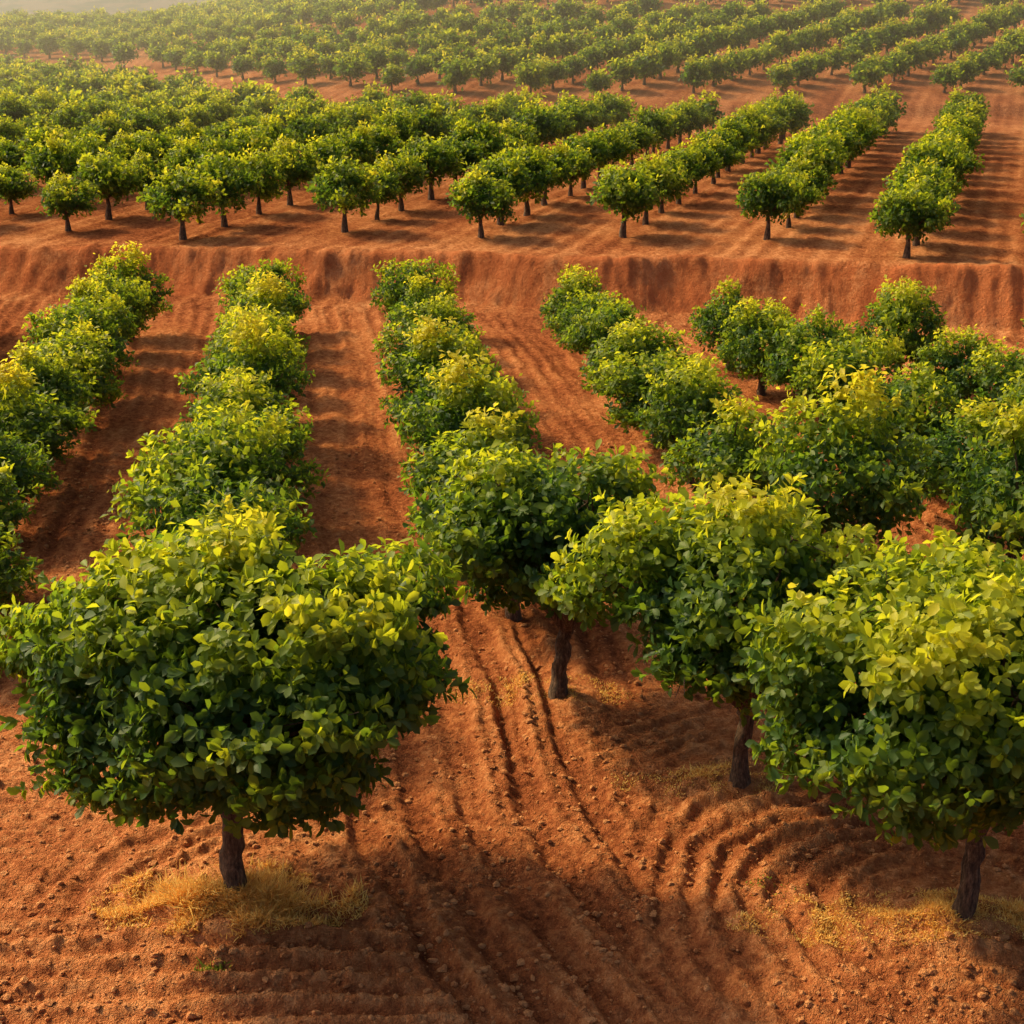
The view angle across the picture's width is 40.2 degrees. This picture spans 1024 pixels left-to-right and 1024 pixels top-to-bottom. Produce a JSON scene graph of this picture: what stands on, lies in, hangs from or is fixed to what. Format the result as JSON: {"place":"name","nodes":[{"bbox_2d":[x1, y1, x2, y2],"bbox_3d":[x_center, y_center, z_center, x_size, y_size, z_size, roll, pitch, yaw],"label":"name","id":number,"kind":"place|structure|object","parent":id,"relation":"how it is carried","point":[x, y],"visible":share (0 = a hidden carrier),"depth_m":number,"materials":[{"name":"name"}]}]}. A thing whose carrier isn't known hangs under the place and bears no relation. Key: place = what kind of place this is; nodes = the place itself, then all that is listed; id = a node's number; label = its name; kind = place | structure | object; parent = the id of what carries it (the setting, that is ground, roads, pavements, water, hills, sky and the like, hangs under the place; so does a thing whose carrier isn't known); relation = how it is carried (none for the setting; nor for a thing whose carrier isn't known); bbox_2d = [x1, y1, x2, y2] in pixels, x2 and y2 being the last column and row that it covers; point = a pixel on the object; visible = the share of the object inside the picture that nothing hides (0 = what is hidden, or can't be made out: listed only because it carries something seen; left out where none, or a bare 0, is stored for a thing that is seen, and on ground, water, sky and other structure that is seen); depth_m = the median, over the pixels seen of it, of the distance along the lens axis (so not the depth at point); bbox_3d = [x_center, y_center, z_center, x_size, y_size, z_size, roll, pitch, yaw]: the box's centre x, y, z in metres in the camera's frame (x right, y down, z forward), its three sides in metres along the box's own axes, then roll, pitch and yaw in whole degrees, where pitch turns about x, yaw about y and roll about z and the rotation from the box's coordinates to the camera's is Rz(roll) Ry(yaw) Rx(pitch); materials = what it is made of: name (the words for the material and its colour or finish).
{"place":"outdoors","nodes":[
{"label":"outdoors","id":0,"kind":"place"},
{"bbox_2d":[0,0,1023,1023],"bbox_3d":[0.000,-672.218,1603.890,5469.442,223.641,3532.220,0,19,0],"label":"ground","id":1,"kind":"structure","parent":0,"point":[672,264],"depth_m":21.09,"materials":[{"name":"red soil"}]},
{"bbox_2d":[0,520,43,615],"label":"orchard tree","id":2,"kind":"object","parent":1,"relation":"on","point":[11,580],"visible":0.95,"depth_m":23.34,"materials":[{"name":"green plant"}]},
{"bbox_2d":[0,457,43,546],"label":"orchard tree","id":3,"kind":"object","parent":1,"relation":"on","point":[11,514],"visible":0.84,"depth_m":25.47,"materials":[{"name":"green plant"}]},
{"bbox_2d":[0,427,62,526],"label":"orchard tree","id":4,"kind":"object","parent":1,"relation":"on","point":[24,470],"visible":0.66,"depth_m":28.31,"materials":[{"name":"green plant"}]},
{"bbox_2d":[0,355,99,495],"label":"orchard tree","id":5,"kind":"object","parent":1,"relation":"on","point":[19,411],"visible":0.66,"depth_m":30.63,"materials":[{"name":"green plant"}]},
{"bbox_2d":[1,340,101,433],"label":"orchard tree","id":6,"kind":"object","parent":1,"relation":"on","point":[61,382],"visible":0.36,"depth_m":33.06,"materials":[{"name":"green plant"}]},
{"bbox_2d":[0,58,108,85],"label":"orchard tree row","id":7,"kind":"object","parent":1,"relation":"on","point":[36,75],"visible":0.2,"depth_m":122.55,"materials":[{"name":"green plant"}]},
{"bbox_2d":[0,63,131,90],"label":"orchard tree row","id":8,"kind":"object","parent":1,"relation":"on","point":[51,81],"visible":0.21,"depth_m":115.21,"materials":[{"name":"green plant"}]},
{"bbox_2d":[13,315,127,409],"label":"orchard tree","id":9,"kind":"object","parent":1,"relation":"on","point":[87,362],"visible":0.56,"depth_m":35.47,"materials":[{"name":"green plant"}]},
{"bbox_2d":[14,283,140,380],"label":"orchard tree","id":10,"kind":"object","parent":1,"relation":"on","point":[53,322],"visible":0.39,"depth_m":37.92,"materials":[{"name":"green plant"}]},
{"bbox_2d":[0,65,157,101],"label":"orchard tree row","id":11,"kind":"object","parent":1,"relation":"on","point":[95,83],"visible":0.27,"depth_m":108.90,"materials":[{"name":"green plant"}]},
{"bbox_2d":[64,275,138,351],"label":"orchard tree","id":12,"kind":"object","parent":1,"relation":"on","point":[125,330],"visible":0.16,"depth_m":40.52,"materials":[{"name":"green plant"}]},
{"bbox_2d":[0,69,207,119],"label":"orchard tree row","id":13,"kind":"object","parent":1,"relation":"on","point":[150,83],"visible":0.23,"depth_m":107.79,"materials":[{"name":"green plant"}]},
{"bbox_2d":[65,268,155,337],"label":"orchard tree","id":14,"kind":"object","parent":1,"relation":"on","point":[131,296],"visible":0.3,"depth_m":43.23,"materials":[{"name":"green plant"}]},
{"bbox_2d":[0,77,224,124],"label":"orchard tree row","id":15,"kind":"object","parent":1,"relation":"on","point":[21,108],"visible":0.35,"depth_m":90.95,"materials":[{"name":"green plant"}]},
{"bbox_2d":[0,0,245,49],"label":"orchard tree row","id":16,"kind":"object","parent":1,"relation":"on","point":[184,8],"visible":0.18,"depth_m":183.69,"materials":[{"name":"green plant"}]},
{"bbox_2d":[85,241,173,337],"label":"orchard tree","id":17,"kind":"object","parent":1,"relation":"on","point":[128,266],"visible":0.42,"depth_m":46.13,"materials":[{"name":"green plant"}]},
{"bbox_2d":[0,0,261,54],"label":"orchard tree row","id":18,"kind":"object","parent":1,"relation":"on","point":[5,42],"visible":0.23,"depth_m":176.85,"materials":[{"name":"green plant"}]},
{"bbox_2d":[11,0,263,57],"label":"orchard tree row","id":19,"kind":"object","parent":1,"relation":"on","point":[24,45],"visible":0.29,"depth_m":175.84,"materials":[{"name":"green plant"}]},
{"bbox_2d":[0,76,280,148],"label":"orchard tree row","id":20,"kind":"object","parent":1,"relation":"on","point":[81,115],"visible":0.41,"depth_m":85.06,"materials":[{"name":"green plant"}]},
{"bbox_2d":[32,0,272,58],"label":"orchard tree row","id":21,"kind":"object","parent":1,"relation":"on","point":[46,45],"visible":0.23,"depth_m":167.98,"materials":[{"name":"green plant"}]},
{"bbox_2d":[0,82,322,172],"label":"orchard tree row","id":22,"kind":"object","parent":1,"relation":"on","point":[12,153],"visible":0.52,"depth_m":80.36,"materials":[{"name":"green plant"}]},
{"bbox_2d":[62,0,283,59],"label":"orchard tree row","id":23,"kind":"object","parent":1,"relation":"on","point":[73,47],"visible":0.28,"depth_m":163.66,"materials":[{"name":"green plant"}]},
{"bbox_2d":[94,489,285,585],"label":"orchard tree","id":24,"kind":"object","parent":1,"relation":"on","point":[221,520],"visible":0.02,"depth_m":20.62,"materials":[{"name":"green plant"}]},
{"bbox_2d":[0,77,392,214],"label":"orchard tree row","id":25,"kind":"object","parent":1,"relation":"on","point":[49,158],"visible":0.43,"depth_m":69.61,"materials":[{"name":"green plant"}]},
{"bbox_2d":[88,0,312,61],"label":"orchard tree row","id":26,"kind":"object","parent":1,"relation":"on","point":[100,45],"visible":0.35,"depth_m":159.98,"materials":[{"name":"green plant"}]},
{"bbox_2d":[100,455,317,570],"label":"orchard tree","id":27,"kind":"object","parent":1,"relation":"on","point":[139,503],"visible":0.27,"depth_m":23.17,"materials":[{"name":"green plant"}]},
{"bbox_2d":[120,394,306,542],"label":"orchard tree","id":28,"kind":"object","parent":1,"relation":"on","point":[224,453],"visible":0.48,"depth_m":25.39,"materials":[{"name":"green plant"}]},
{"bbox_2d":[86,855,370,942],"bbox_3d":[-3.360,4.521,16.619,3.502,0.563,1.811,0,19,0],"label":"dry grass patch","id":29,"kind":"object","parent":1,"relation":"on","point":[274,899],"visible":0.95,"depth_m":16.47,"materials":[{"name":"beige plant"}]},
{"bbox_2d":[165,365,307,465],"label":"orchard tree","id":30,"kind":"object","parent":1,"relation":"on","point":[255,395],"visible":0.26,"depth_m":30.63,"materials":[{"name":"green plant"}]},
{"bbox_2d":[110,0,362,68],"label":"orchard tree row","id":31,"kind":"object","parent":1,"relation":"on","point":[122,51],"visible":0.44,"depth_m":155.27,"materials":[{"name":"green plant"}]},
{"bbox_2d":[147,0,328,49],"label":"orchard tree row","id":32,"kind":"object","parent":1,"relation":"on","point":[214,22],"visible":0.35,"depth_m":159.11,"materials":[{"name":"green plant"}]},
{"bbox_2d":[0,510,476,894],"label":"orchard tree","id":33,"kind":"object","parent":1,"relation":"on","point":[245,672],"visible":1,"depth_m":14.61,"materials":[{"name":"green plant"}]},
{"bbox_2d":[174,310,315,418],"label":"orchard tree","id":34,"kind":"object","parent":1,"relation":"on","point":[256,342],"visible":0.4,"depth_m":33.26,"materials":[{"name":"green plant"}]},
{"bbox_2d":[165,398,330,499],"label":"orchard tree","id":35,"kind":"object","parent":1,"relation":"on","point":[294,473],"visible":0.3,"depth_m":28.43,"materials":[{"name":"green plant"}]},
{"bbox_2d":[36,89,465,230],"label":"orchard tree row","id":36,"kind":"object","parent":1,"relation":"on","point":[108,177],"visible":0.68,"depth_m":65.47,"materials":[{"name":"green plant"}]},
{"bbox_2d":[201,302,306,402],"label":"orchard tree","id":37,"kind":"object","parent":1,"relation":"on","point":[217,349],"visible":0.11,"depth_m":36.03,"materials":[{"name":"green plant"}]},
{"bbox_2d":[145,0,374,67],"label":"orchard tree row","id":38,"kind":"object","parent":1,"relation":"on","point":[300,12],"visible":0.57,"depth_m":153.78,"materials":[{"name":"green plant"}]},
{"bbox_2d":[213,269,310,351],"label":"orchard tree","id":39,"kind":"object","parent":1,"relation":"on","point":[256,293],"visible":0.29,"depth_m":41.14,"materials":[{"name":"green plant"}]},
{"bbox_2d":[212,268,311,315],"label":"orchard tree","id":40,"kind":"object","parent":1,"relation":"on","point":[231,285],"visible":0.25,"depth_m":44.13,"materials":[{"name":"green plant"}]},
{"bbox_2d":[226,257,311,314],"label":"orchard tree","id":41,"kind":"object","parent":1,"relation":"on","point":[275,268],"visible":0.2,"depth_m":46.67,"materials":[{"name":"green plant"}]},
{"bbox_2d":[161,0,411,70],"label":"orchard tree row","id":42,"kind":"object","parent":1,"relation":"on","point":[322,17],"visible":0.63,"depth_m":144.32,"materials":[{"name":"green plant"}]},
{"bbox_2d":[181,0,413,72],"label":"orchard tree row","id":43,"kind":"object","parent":1,"relation":"on","point":[193,59],"visible":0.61,"depth_m":140.34,"materials":[{"name":"green plant"}]},
{"bbox_2d":[201,0,471,76],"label":"orchard tree row","id":44,"kind":"object","parent":1,"relation":"on","point":[216,61],"visible":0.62,"depth_m":136.12,"materials":[{"name":"green plant"}]},
{"bbox_2d":[136,82,550,239],"bbox_3d":[-6.341,-19.526,74.296,4.098,4.721,45.428,7,20,18],"label":"orchard tree row","id":45,"kind":"object","parent":1,"relation":"on","point":[224,180],"visible":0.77,"depth_m":63.31,"materials":[{"name":"green plant"}]},
{"bbox_2d":[227,0,518,79],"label":"orchard tree row","id":46,"kind":"object","parent":1,"relation":"on","point":[242,63],"visible":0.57,"depth_m":131.26,"materials":[{"name":"green plant"}]},
{"bbox_2d":[259,0,549,82],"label":"orchard tree row","id":47,"kind":"object","parent":1,"relation":"on","point":[276,67],"visible":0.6,"depth_m":130.91,"materials":[{"name":"green plant"}]},
{"bbox_2d":[369,256,460,320],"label":"orchard tree","id":48,"kind":"object","parent":1,"relation":"on","point":[389,291],"visible":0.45,"depth_m":45.82,"materials":[{"name":"green plant"}]},
{"bbox_2d":[381,269,462,330],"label":"orchard tree","id":49,"kind":"object","parent":1,"relation":"on","point":[394,315],"visible":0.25,"depth_m":43.06,"materials":[{"name":"green plant"}]},
{"bbox_2d":[371,314,486,385],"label":"orchard tree","id":50,"kind":"object","parent":1,"relation":"on","point":[388,342],"visible":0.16,"depth_m":37.60,"materials":[{"name":"green plant"}]},
{"bbox_2d":[394,291,480,344],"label":"orchard tree","id":51,"kind":"object","parent":1,"relation":"on","point":[444,310],"visible":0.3,"depth_m":40.33,"materials":[{"name":"green plant"}]},
{"bbox_2d":[374,314,501,414],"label":"orchard tree","id":52,"kind":"object","parent":1,"relation":"on","point":[427,353],"visible":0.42,"depth_m":34.72,"materials":[{"name":"green plant"}]},
{"bbox_2d":[286,0,608,85],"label":"orchard tree row","id":53,"kind":"object","parent":1,"relation":"on","point":[303,67],"visible":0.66,"depth_m":127.41,"materials":[{"name":"green plant"}]},
{"bbox_2d":[383,361,515,450],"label":"orchard tree","id":54,"kind":"object","parent":1,"relation":"on","point":[424,395],"visible":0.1,"depth_m":32.45,"materials":[{"name":"green plant"}]},
{"bbox_2d":[393,349,542,482],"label":"orchard tree","id":55,"kind":"object","parent":1,"relation":"on","point":[451,409],"visible":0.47,"depth_m":29.19,"materials":[{"name":"green plant"}]},
{"bbox_2d":[304,89,637,232],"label":"orchard tree row","id":56,"kind":"object","parent":1,"relation":"on","point":[565,117],"visible":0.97,"depth_m":65.64,"materials":[{"name":"green plant"}]},
{"bbox_2d":[397,402,549,540],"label":"orchard tree","id":57,"kind":"object","parent":1,"relation":"on","point":[432,462],"visible":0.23,"depth_m":26.97,"materials":[{"name":"green plant"}]},
{"bbox_2d":[330,0,659,85],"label":"orchard tree row","id":58,"kind":"object","parent":1,"relation":"on","point":[375,57],"visible":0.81,"depth_m":122.24,"materials":[{"name":"green plant"}]},
{"bbox_2d":[424,443,587,621],"bbox_3d":[-0.066,0.381,24.345,3.051,3.522,3.359,15,25,37],"label":"orchard tree","id":59,"kind":"object","parent":1,"relation":"on","point":[553,461],"visible":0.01,"depth_m":24.37,"materials":[{"name":"green plant"}]},
{"bbox_2d":[0,441,1023,1023],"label":"soil clods","id":60,"kind":"object","parent":1,"relation":"on","point":[346,985],"visible":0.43,"depth_m":16.66,"materials":[{"name":"brown soil"}]},
{"bbox_2d":[402,438,672,699],"bbox_3d":[0.531,1.034,21.021,4.437,4.524,3.707,-12,22,-30],"label":"orchard tree","id":61,"kind":"object","parent":1,"relation":"on","point":[510,522],"visible":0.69,"depth_m":20.01,"materials":[{"name":"green plant"}]},
{"bbox_2d":[442,669,637,706],"bbox_3d":[0.419,2.735,22.010,3.162,0.401,1.271,0,19,0],"label":"dry grass patch","id":62,"kind":"object","parent":1,"relation":"on","point":[547,681],"visible":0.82,"depth_m":21.92,"materials":[{"name":"plant"}]},
{"bbox_2d":[378,0,720,91],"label":"orchard tree row","id":63,"kind":"object","parent":1,"relation":"on","point":[417,66],"visible":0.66,"depth_m":121.58,"materials":[{"name":"green plant"}]},
{"bbox_2d":[538,263,615,329],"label":"orchard tree","id":64,"kind":"object","parent":1,"relation":"on","point":[570,284],"visible":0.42,"depth_m":44.79,"materials":[{"name":"green plant"}]},
{"bbox_2d":[445,86,725,238],"bbox_3d":[5.689,-19.462,74.447,3.726,4.382,45.497,7,21,19],"label":"orchard tree row","id":65,"kind":"object","parent":1,"relation":"on","point":[495,187],"visible":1,"depth_m":63.69,"materials":[{"name":"green plant"}]},
{"bbox_2d":[541,287,638,365],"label":"orchard tree","id":66,"kind":"object","parent":1,"relation":"on","point":[588,300],"visible":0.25,"depth_m":42.09,"materials":[{"name":"green plant"}]},
{"bbox_2d":[433,0,784,93],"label":"orchard tree row","id":67,"kind":"object","parent":1,"relation":"on","point":[495,61],"visible":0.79,"depth_m":117.19,"materials":[{"name":"green plant"}]},
{"bbox_2d":[559,298,662,365],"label":"orchard tree","id":68,"kind":"object","parent":1,"relation":"on","point":[597,322],"visible":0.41,"depth_m":39.60,"materials":[{"name":"green plant"}]},
{"bbox_2d":[578,314,690,398],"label":"orchard tree","id":69,"kind":"object","parent":1,"relation":"on","point":[633,341],"visible":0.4,"depth_m":36.74,"materials":[{"name":"green plant"}]},
{"bbox_2d":[585,340,714,443],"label":"orchard tree","id":70,"kind":"object","parent":1,"relation":"on","point":[616,376],"visible":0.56,"depth_m":34.03,"materials":[{"name":"green plant"}]},
{"bbox_2d":[510,0,845,94],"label":"orchard tree row","id":71,"kind":"object","parent":1,"relation":"on","point":[538,74],"visible":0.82,"depth_m":116.95,"materials":[{"name":"green plant"}]},
{"bbox_2d":[633,352,742,483],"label":"orchard tree","id":72,"kind":"object","parent":1,"relation":"on","point":[680,412],"visible":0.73,"depth_m":31.07,"materials":[{"name":"green plant"}]},
{"bbox_2d":[586,87,815,237],"bbox_3d":[11.633,-19.590,74.588,3.945,4.551,46.062,6,20,18],"label":"orchard tree row","id":73,"kind":"object","parent":1,"relation":"on","point":[645,186],"visible":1,"depth_m":64.34,"materials":[{"name":"green plant"}]},
{"bbox_2d":[610,760,808,797],"bbox_3d":[2.817,3.685,19.386,2.957,0.301,1.142,0,19,0],"label":"dry grass patch","id":74,"kind":"object","parent":1,"relation":"on","point":[697,769],"visible":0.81,"depth_m":19.37,"materials":[{"name":"plant"}]},
{"bbox_2d":[537,472,907,788],"bbox_3d":[2.883,1.790,18.446,5.110,4.730,3.806,0,19,0],"label":"orchard tree","id":75,"kind":"object","parent":1,"relation":"on","point":[701,566],"visible":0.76,"depth_m":17.61,"materials":[{"name":"green plant"}]},
{"bbox_2d":[687,275,770,370],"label":"orchard tree","id":76,"kind":"object","parent":1,"relation":"on","point":[709,320],"visible":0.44,"depth_m":41.65,"materials":[{"name":"green plant"}]},
{"bbox_2d":[659,390,807,501],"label":"orchard tree","id":77,"kind":"object","parent":1,"relation":"on","point":[726,458],"visible":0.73,"depth_m":28.55,"materials":[{"name":"green plant"}]},
{"bbox_2d":[582,0,905,94],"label":"orchard tree row","id":78,"kind":"object","parent":1,"relation":"on","point":[659,58],"visible":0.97,"depth_m":117.73,"materials":[{"name":"green plant"}]},
{"bbox_2d":[710,296,805,395],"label":"orchard tree","id":79,"kind":"object","parent":1,"relation":"on","point":[750,342],"visible":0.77,"depth_m":38.96,"materials":[{"name":"green plant"}]},
{"bbox_2d":[753,303,869,412],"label":"orchard tree","id":80,"kind":"object","parent":1,"relation":"on","point":[792,338],"visible":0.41,"depth_m":36.67,"materials":[{"name":"green plant"}]},
{"bbox_2d":[678,0,959,92],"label":"orchard tree row","id":81,"kind":"object","parent":1,"relation":"on","point":[732,62],"visible":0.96,"depth_m":119.35,"materials":[{"name":"green plant"}]},
{"bbox_2d":[734,79,907,239],"bbox_3d":[17.699,-19.838,74.973,3.974,4.799,47.147,6,20,18],"label":"orchard tree row","id":82,"kind":"object","parent":1,"relation":"on","point":[800,177],"visible":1,"depth_m":62.28,"materials":[{"name":"green plant"}]},
{"bbox_2d":[742,364,946,561],"bbox_3d":[6.129,-0.578,25.962,3.770,4.312,3.069,5,20,13],"label":"orchard tree","id":83,"kind":"object","parent":1,"relation":"on","point":[887,499],"visible":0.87,"depth_m":25.57,"materials":[{"name":"green plant"}]},
{"bbox_2d":[785,322,906,441],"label":"orchard tree","id":84,"kind":"object","parent":1,"relation":"on","point":[814,365],"visible":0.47,"depth_m":33.73,"materials":[{"name":"green plant"}]},
{"bbox_2d":[724,886,1023,951],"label":"dry grass patch","id":85,"kind":"object","parent":1,"relation":"on","point":[937,902],"visible":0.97,"depth_m":16.29,"materials":[{"name":"plant"}]},
{"bbox_2d":[731,522,1023,920],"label":"orchard tree","id":86,"kind":"object","parent":1,"relation":"on","point":[931,654],"visible":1,"depth_m":14.19,"materials":[{"name":"green plant"}]},
{"bbox_2d":[764,0,1023,91],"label":"orchard tree row","id":87,"kind":"object","parent":1,"relation":"on","point":[931,18],"visible":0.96,"depth_m":119.33,"materials":[{"name":"green plant"}]},
{"bbox_2d":[846,274,948,381],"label":"orchard tree","id":88,"kind":"object","parent":1,"relation":"on","point":[890,314],"visible":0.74,"depth_m":39.53,"materials":[{"name":"green plant"}]},
{"bbox_2d":[846,362,965,453],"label":"orchard tree","id":89,"kind":"object","parent":1,"relation":"on","point":[912,408],"visible":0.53,"depth_m":30.76,"materials":[{"name":"green plant"}]},
{"bbox_2d":[866,85,990,258],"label":"orchard tree row","id":90,"kind":"object","parent":1,"relation":"on","point":[927,188],"visible":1,"depth_m":56.93,"materials":[{"name":"green plant"}]},
{"bbox_2d":[845,0,1023,92],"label":"orchard tree row","id":91,"kind":"object","parent":1,"relation":"on","point":[872,71],"visible":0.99,"depth_m":119.02,"materials":[{"name":"green plant"}]},
{"bbox_2d":[884,396,1018,519],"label":"orchard tree","id":92,"kind":"object","parent":1,"relation":"on","point":[946,458],"visible":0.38,"depth_m":28.70,"materials":[{"name":"green plant"}]},
{"bbox_2d":[905,324,1003,413],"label":"orchard tree","id":93,"kind":"object","parent":1,"relation":"on","point":[953,364],"visible":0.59,"depth_m":36.25,"materials":[{"name":"green plant"}]},
{"bbox_2d":[929,24,1023,92],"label":"orchard tree row","id":94,"kind":"object","parent":1,"relation":"on","point":[968,67],"visible":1,"depth_m":113.26,"materials":[{"name":"green plant"}]},
{"bbox_2d":[940,397,1023,563],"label":"orchard tree","id":95,"kind":"object","parent":1,"relation":"on","point":[987,502],"visible":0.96,"depth_m":24.99,"materials":[{"name":"green plant"}]},
{"bbox_2d":[953,336,1023,423],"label":"orchard tree","id":96,"kind":"object","parent":1,"relation":"on","point":[1000,376],"visible":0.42,"depth_m":33.79,"materials":[{"name":"green plant"}]},
{"bbox_2d":[987,367,1023,420],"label":"orchard tree","id":97,"kind":"object","parent":1,"relation":"on","point":[1018,396],"visible":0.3,"depth_m":31.58,"materials":[{"name":"green plant"}]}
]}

